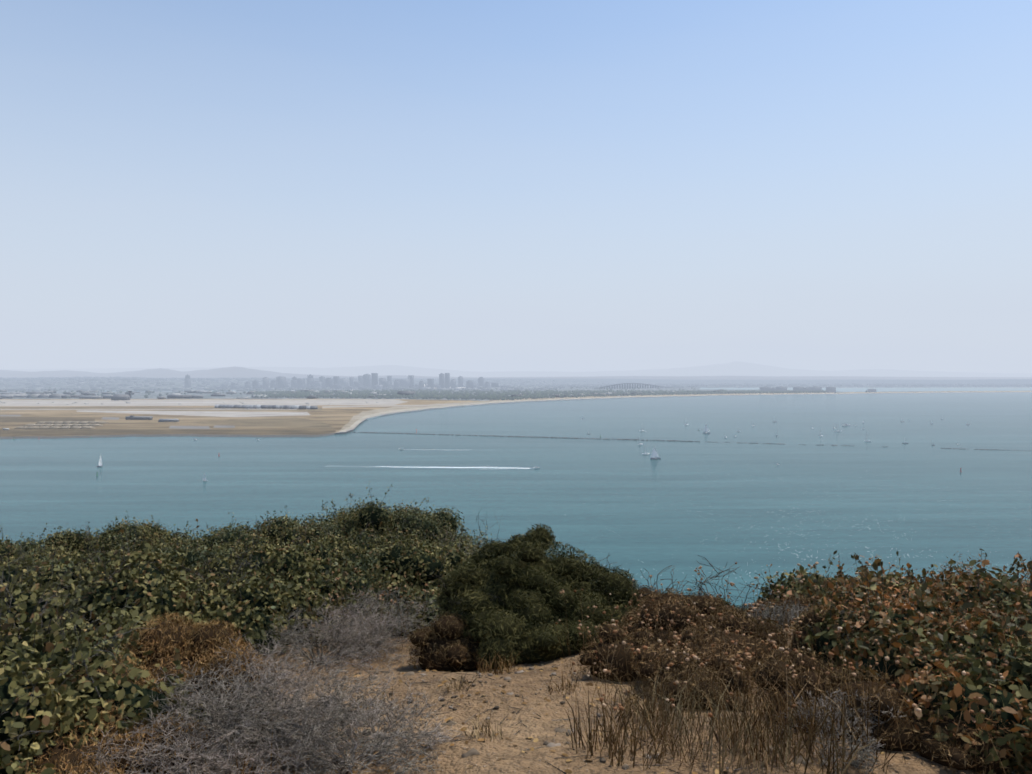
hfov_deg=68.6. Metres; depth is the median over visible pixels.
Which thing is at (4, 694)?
shrub
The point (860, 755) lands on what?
grey dead shrub
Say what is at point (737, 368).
mountains
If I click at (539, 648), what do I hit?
olive shrub
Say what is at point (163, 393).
trees
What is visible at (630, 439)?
jetty rocks
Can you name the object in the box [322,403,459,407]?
beach
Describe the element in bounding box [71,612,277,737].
dry brown shrub
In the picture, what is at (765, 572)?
buckwheat heads
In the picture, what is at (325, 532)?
dead shrub
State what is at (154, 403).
runway
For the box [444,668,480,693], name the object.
grass tuft
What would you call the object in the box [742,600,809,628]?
grey dead shrub
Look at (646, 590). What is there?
shrub
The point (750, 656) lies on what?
buckwheat heads
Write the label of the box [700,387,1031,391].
land
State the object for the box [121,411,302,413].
runway marking
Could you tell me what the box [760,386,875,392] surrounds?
coronado shores
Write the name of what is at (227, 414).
runway
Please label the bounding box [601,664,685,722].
grass tuft
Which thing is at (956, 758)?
buckwheat field
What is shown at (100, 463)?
sailboat
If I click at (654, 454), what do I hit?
sailboat
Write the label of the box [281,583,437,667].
grey dead shrub
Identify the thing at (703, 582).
dark dead shrub
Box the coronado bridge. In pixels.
[594,383,668,388]
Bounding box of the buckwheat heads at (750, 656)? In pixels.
[556,557,1031,736]
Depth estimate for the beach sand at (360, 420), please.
3988.89 m
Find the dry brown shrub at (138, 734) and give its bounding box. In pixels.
[74,698,214,773]
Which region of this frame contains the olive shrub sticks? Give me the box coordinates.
[393,551,612,620]
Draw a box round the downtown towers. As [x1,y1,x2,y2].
[184,373,509,388]
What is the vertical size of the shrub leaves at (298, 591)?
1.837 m
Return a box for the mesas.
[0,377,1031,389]
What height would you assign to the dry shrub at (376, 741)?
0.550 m
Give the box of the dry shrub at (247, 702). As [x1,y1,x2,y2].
[113,631,417,773]
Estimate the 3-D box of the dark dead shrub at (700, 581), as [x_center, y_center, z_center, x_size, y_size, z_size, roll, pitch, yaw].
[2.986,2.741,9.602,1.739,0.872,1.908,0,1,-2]
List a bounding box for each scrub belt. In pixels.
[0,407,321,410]
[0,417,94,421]
[0,429,335,435]
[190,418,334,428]
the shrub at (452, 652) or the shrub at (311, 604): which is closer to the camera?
the shrub at (452, 652)
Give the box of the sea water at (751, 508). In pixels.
[0,392,1031,607]
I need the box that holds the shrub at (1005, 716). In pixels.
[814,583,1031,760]
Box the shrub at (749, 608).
[614,582,779,629]
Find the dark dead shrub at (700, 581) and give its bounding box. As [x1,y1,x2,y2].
[686,572,775,617]
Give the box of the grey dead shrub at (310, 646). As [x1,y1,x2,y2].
[248,604,396,678]
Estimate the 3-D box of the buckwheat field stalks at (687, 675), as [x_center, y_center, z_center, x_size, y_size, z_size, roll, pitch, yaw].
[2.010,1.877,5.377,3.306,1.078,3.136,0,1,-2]
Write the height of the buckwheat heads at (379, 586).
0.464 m
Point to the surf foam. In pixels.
(633, 397)
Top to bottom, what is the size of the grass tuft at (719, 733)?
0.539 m
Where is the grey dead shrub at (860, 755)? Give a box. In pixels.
[770,687,904,773]
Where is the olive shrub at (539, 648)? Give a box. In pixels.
[463,598,600,668]
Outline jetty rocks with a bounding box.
[347,431,1024,450]
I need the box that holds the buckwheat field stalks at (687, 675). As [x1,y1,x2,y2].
[556,559,1031,773]
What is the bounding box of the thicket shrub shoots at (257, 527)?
[0,484,486,587]
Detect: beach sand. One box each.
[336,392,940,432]
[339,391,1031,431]
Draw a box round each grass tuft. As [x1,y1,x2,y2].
[25,733,215,773]
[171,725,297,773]
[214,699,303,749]
[341,684,392,713]
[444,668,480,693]
[455,709,505,741]
[472,648,520,674]
[544,670,581,694]
[548,682,710,769]
[595,665,725,739]
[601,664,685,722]
[631,675,651,692]
[647,656,811,773]
[674,655,836,760]
[695,640,912,773]
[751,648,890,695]
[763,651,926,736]
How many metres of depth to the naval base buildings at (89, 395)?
4459.79 m
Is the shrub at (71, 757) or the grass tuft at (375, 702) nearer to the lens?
the shrub at (71, 757)
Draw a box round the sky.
[0,0,1031,372]
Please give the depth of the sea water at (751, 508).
897.82 m
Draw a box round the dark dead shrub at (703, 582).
[638,555,753,608]
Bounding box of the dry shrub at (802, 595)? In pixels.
[750,592,822,626]
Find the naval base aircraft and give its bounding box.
[0,401,377,408]
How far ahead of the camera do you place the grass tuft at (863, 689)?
4.56 m
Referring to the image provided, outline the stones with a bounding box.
[296,651,810,773]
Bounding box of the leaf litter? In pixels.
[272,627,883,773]
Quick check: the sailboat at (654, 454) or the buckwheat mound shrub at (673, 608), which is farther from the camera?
the sailboat at (654, 454)
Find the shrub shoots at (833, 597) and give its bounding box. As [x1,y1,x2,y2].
[787,549,1031,707]
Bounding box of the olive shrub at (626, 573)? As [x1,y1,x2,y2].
[550,566,640,650]
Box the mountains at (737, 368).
[0,361,1031,376]
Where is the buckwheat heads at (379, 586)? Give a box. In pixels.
[300,567,439,603]
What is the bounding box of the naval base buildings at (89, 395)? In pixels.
[0,389,724,429]
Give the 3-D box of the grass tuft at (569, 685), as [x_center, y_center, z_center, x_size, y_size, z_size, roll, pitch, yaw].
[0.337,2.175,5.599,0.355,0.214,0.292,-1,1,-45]
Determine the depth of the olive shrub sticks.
7.80 m
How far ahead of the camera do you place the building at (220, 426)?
1831.19 m
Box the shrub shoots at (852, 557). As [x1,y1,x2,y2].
[669,551,1006,598]
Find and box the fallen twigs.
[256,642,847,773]
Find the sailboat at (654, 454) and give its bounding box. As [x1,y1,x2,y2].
[650,448,660,458]
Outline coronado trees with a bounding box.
[15,384,1022,399]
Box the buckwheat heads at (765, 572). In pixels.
[698,563,817,607]
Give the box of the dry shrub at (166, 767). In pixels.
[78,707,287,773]
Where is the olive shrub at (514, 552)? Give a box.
[435,523,629,637]
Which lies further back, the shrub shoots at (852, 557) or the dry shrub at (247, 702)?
the shrub shoots at (852, 557)
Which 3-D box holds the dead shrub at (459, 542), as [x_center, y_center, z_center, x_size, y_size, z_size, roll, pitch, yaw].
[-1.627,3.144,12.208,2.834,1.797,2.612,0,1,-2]
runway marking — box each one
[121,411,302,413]
[156,402,245,402]
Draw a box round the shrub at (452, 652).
[407,612,485,671]
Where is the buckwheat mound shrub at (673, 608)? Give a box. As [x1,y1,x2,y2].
[615,587,783,639]
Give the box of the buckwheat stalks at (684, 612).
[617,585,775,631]
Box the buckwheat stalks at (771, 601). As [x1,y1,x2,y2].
[699,567,816,628]
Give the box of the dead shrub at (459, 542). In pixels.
[433,526,498,567]
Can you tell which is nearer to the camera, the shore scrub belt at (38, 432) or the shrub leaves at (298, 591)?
the shrub leaves at (298, 591)
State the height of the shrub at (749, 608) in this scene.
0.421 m
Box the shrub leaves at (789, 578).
[751,564,1029,608]
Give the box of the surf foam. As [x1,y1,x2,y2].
[367,392,991,419]
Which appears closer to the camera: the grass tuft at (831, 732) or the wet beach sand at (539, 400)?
the grass tuft at (831, 732)
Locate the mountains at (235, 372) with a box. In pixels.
[0,367,1031,379]
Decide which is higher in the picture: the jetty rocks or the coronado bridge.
the coronado bridge
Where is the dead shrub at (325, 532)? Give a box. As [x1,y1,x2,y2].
[293,526,368,544]
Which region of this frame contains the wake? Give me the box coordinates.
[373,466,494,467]
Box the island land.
[0,399,474,436]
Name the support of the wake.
on the sea water at (751, 508)
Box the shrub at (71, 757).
[4,718,136,773]
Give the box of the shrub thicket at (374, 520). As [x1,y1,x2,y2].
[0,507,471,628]
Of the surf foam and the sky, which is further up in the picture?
the sky
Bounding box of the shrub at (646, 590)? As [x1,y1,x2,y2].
[627,585,656,608]
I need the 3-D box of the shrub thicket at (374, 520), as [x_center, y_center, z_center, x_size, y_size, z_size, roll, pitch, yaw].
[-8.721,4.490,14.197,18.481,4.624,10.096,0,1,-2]
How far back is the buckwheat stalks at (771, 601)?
7.09 m
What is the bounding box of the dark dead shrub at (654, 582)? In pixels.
[600,554,694,595]
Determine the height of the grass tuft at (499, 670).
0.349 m
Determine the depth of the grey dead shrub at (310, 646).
7.48 m
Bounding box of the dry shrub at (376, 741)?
[220,672,463,773]
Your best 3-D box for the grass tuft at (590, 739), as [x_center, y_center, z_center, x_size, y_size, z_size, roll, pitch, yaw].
[0.591,1.866,4.282,0.946,0.520,0.938,0,1,28]
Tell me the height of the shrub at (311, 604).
2.778 m
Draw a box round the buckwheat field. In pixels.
[577,604,1031,773]
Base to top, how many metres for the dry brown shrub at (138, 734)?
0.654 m
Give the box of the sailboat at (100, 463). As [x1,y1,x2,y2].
[97,455,102,466]
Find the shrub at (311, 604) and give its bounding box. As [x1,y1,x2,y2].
[280,506,507,643]
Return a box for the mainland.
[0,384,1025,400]
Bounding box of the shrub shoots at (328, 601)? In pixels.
[209,524,480,644]
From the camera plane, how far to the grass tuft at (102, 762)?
4.14 m
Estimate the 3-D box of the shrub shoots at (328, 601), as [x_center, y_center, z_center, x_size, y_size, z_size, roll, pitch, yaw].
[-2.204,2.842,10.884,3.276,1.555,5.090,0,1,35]
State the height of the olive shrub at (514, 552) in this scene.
1.434 m
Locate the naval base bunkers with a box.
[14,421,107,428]
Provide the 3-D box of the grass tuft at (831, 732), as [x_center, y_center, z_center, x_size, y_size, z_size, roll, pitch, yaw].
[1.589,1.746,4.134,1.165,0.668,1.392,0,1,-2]
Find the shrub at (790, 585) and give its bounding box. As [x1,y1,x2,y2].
[768,581,825,601]
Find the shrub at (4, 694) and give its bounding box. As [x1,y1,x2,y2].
[0,524,350,773]
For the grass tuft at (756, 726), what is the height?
0.464 m
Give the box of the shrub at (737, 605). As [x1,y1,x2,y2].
[716,596,750,612]
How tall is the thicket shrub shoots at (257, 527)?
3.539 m
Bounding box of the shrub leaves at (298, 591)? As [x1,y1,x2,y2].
[258,536,470,641]
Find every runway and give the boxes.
[0,399,406,405]
[0,409,296,409]
[77,410,309,416]
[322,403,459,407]
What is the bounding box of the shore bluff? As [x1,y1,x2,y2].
[0,433,334,438]
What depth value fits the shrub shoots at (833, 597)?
5.77 m
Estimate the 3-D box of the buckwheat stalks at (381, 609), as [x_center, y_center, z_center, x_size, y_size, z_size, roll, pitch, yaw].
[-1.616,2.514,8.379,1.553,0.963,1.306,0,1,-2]
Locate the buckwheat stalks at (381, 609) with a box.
[303,569,432,656]

